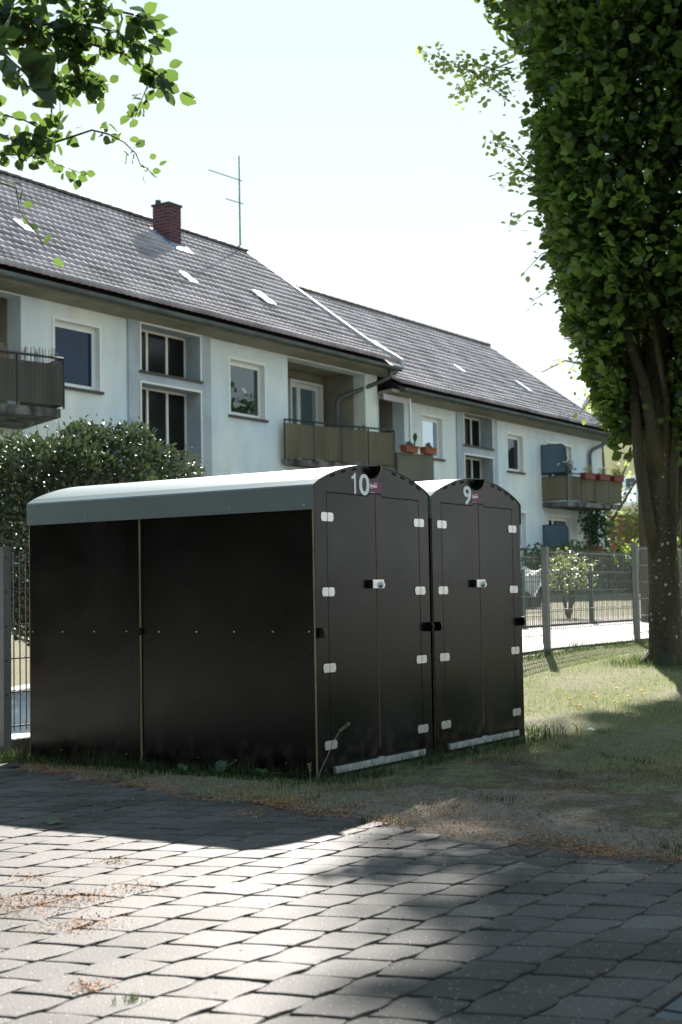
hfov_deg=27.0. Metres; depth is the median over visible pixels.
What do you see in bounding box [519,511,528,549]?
window
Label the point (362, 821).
grass tuft
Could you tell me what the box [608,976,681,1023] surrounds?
edging strip
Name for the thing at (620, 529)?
shrub
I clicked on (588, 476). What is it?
flower box
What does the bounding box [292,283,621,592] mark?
apartment house
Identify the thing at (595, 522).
climbing plant
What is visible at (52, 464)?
evergreen bush
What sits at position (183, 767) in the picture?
broadleaf weed
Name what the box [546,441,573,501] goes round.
window
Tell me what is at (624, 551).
hedge
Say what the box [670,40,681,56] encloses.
hornbeam tree
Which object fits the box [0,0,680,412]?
sky
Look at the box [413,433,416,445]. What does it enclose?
cactus
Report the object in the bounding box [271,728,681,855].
grass patches
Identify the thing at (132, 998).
grass tuft
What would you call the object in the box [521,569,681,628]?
garden fence
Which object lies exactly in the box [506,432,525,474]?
window
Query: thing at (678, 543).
shrub
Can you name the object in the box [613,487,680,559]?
shrub
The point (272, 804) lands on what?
blossom litter
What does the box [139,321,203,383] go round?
window
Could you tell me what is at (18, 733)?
footpath
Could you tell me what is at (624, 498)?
garden tree
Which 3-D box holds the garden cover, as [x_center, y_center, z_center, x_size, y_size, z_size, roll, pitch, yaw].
[4.028,1.743,31.974,0.580,1.100,1.748,-3,-4,33]
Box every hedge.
[520,539,610,593]
[593,546,639,592]
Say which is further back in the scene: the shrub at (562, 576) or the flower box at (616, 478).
the flower box at (616, 478)
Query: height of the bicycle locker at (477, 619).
1.653 m
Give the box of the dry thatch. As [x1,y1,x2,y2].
[200,695,681,858]
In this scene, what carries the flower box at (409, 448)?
attached to the apartment house at (467, 407)
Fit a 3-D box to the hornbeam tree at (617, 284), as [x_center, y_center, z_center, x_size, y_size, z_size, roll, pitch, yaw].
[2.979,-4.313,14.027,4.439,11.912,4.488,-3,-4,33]
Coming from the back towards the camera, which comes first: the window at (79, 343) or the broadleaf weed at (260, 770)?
the window at (79, 343)
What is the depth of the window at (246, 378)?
32.19 m
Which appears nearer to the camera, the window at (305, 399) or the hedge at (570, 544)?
the window at (305, 399)
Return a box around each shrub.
[540,547,597,618]
[603,511,625,575]
[608,514,680,587]
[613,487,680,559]
[619,537,680,584]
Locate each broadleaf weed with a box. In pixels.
[172,763,198,775]
[193,760,237,776]
[246,768,281,778]
[468,744,481,753]
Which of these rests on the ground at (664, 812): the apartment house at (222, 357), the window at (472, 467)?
the apartment house at (222, 357)
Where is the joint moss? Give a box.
[32,802,651,994]
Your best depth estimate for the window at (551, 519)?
46.23 m
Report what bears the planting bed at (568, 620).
on the ground at (664, 812)
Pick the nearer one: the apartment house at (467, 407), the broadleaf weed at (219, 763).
the broadleaf weed at (219, 763)
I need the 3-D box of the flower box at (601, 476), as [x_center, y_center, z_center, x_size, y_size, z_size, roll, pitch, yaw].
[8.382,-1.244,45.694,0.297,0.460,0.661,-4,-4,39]
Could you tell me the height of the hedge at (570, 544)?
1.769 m
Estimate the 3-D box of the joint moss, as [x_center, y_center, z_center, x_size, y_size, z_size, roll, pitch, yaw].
[-0.621,1.137,4.118,4.556,0.021,3.110,-3,-4,33]
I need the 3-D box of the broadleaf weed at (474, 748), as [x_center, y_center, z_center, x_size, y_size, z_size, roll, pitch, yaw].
[0.758,1.341,8.066,0.067,0.049,0.136,-2,-4,22]
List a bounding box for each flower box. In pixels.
[399,440,418,452]
[419,442,436,454]
[579,465,595,479]
[595,466,610,480]
[610,468,624,481]
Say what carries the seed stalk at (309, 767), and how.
on the ground at (664, 812)
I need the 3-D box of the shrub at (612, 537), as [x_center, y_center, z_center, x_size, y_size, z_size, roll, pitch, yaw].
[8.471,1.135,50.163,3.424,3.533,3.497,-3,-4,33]
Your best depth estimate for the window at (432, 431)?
39.39 m
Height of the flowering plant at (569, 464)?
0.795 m
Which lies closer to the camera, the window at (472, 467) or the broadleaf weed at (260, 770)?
the broadleaf weed at (260, 770)
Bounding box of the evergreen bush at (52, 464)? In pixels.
[0,413,210,646]
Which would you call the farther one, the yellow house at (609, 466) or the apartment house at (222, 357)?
the yellow house at (609, 466)
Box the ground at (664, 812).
[11,592,681,863]
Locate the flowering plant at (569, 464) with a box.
[557,458,576,475]
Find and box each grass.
[0,635,681,785]
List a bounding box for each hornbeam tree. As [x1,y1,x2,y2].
[415,0,681,666]
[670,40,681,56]
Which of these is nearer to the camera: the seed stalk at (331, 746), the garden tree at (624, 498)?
the seed stalk at (331, 746)
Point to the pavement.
(74, 841)
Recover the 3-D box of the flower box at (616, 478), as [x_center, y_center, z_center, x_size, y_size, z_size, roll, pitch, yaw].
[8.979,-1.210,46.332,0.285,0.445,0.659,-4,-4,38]
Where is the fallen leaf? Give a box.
[46,817,59,823]
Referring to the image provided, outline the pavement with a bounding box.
[0,763,681,1023]
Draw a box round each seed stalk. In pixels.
[307,762,311,782]
[318,722,348,782]
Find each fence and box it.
[0,542,681,758]
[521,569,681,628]
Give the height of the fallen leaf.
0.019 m
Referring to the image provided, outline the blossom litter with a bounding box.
[0,739,681,1017]
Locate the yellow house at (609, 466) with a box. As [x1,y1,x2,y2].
[582,349,673,591]
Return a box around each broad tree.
[474,0,665,621]
[667,326,681,603]
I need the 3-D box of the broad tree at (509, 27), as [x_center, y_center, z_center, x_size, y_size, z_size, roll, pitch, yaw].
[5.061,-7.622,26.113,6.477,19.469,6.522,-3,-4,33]
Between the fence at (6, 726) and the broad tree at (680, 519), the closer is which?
the fence at (6, 726)
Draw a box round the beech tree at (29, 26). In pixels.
[0,0,197,266]
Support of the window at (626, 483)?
in the yellow house at (609, 466)
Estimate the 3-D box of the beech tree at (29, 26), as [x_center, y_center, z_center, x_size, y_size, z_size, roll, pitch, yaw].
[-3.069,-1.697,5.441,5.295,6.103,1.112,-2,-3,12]
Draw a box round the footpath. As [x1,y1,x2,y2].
[11,621,648,738]
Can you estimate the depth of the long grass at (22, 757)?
7.69 m
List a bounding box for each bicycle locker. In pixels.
[27,465,433,780]
[416,478,525,754]
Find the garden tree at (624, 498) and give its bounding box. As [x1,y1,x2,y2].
[534,349,637,591]
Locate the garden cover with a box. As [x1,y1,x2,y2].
[521,566,540,606]
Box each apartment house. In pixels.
[0,156,403,600]
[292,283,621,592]
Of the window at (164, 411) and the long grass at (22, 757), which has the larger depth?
the window at (164, 411)
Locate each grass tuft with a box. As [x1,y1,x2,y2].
[111,991,145,1004]
[356,815,365,823]
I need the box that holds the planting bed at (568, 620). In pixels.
[526,614,640,625]
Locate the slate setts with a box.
[655,996,681,1019]
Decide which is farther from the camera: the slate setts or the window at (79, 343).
the window at (79, 343)
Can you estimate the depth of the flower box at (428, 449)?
36.52 m
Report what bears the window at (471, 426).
in the apartment house at (467, 407)
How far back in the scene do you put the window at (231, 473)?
31.45 m
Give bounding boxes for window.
[52,315,103,394]
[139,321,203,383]
[140,380,202,470]
[228,356,268,422]
[230,472,248,474]
[288,378,323,460]
[421,413,445,461]
[463,412,494,450]
[464,453,494,483]
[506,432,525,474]
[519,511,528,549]
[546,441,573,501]
[547,515,571,548]
[617,475,637,505]
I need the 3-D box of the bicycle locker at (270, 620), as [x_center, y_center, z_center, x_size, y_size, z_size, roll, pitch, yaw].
[-0.624,0.619,8.173,2.068,1.653,1.202,-3,-4,33]
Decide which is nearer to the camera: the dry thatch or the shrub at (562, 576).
the dry thatch
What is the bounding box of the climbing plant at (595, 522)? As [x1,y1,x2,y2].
[577,501,614,560]

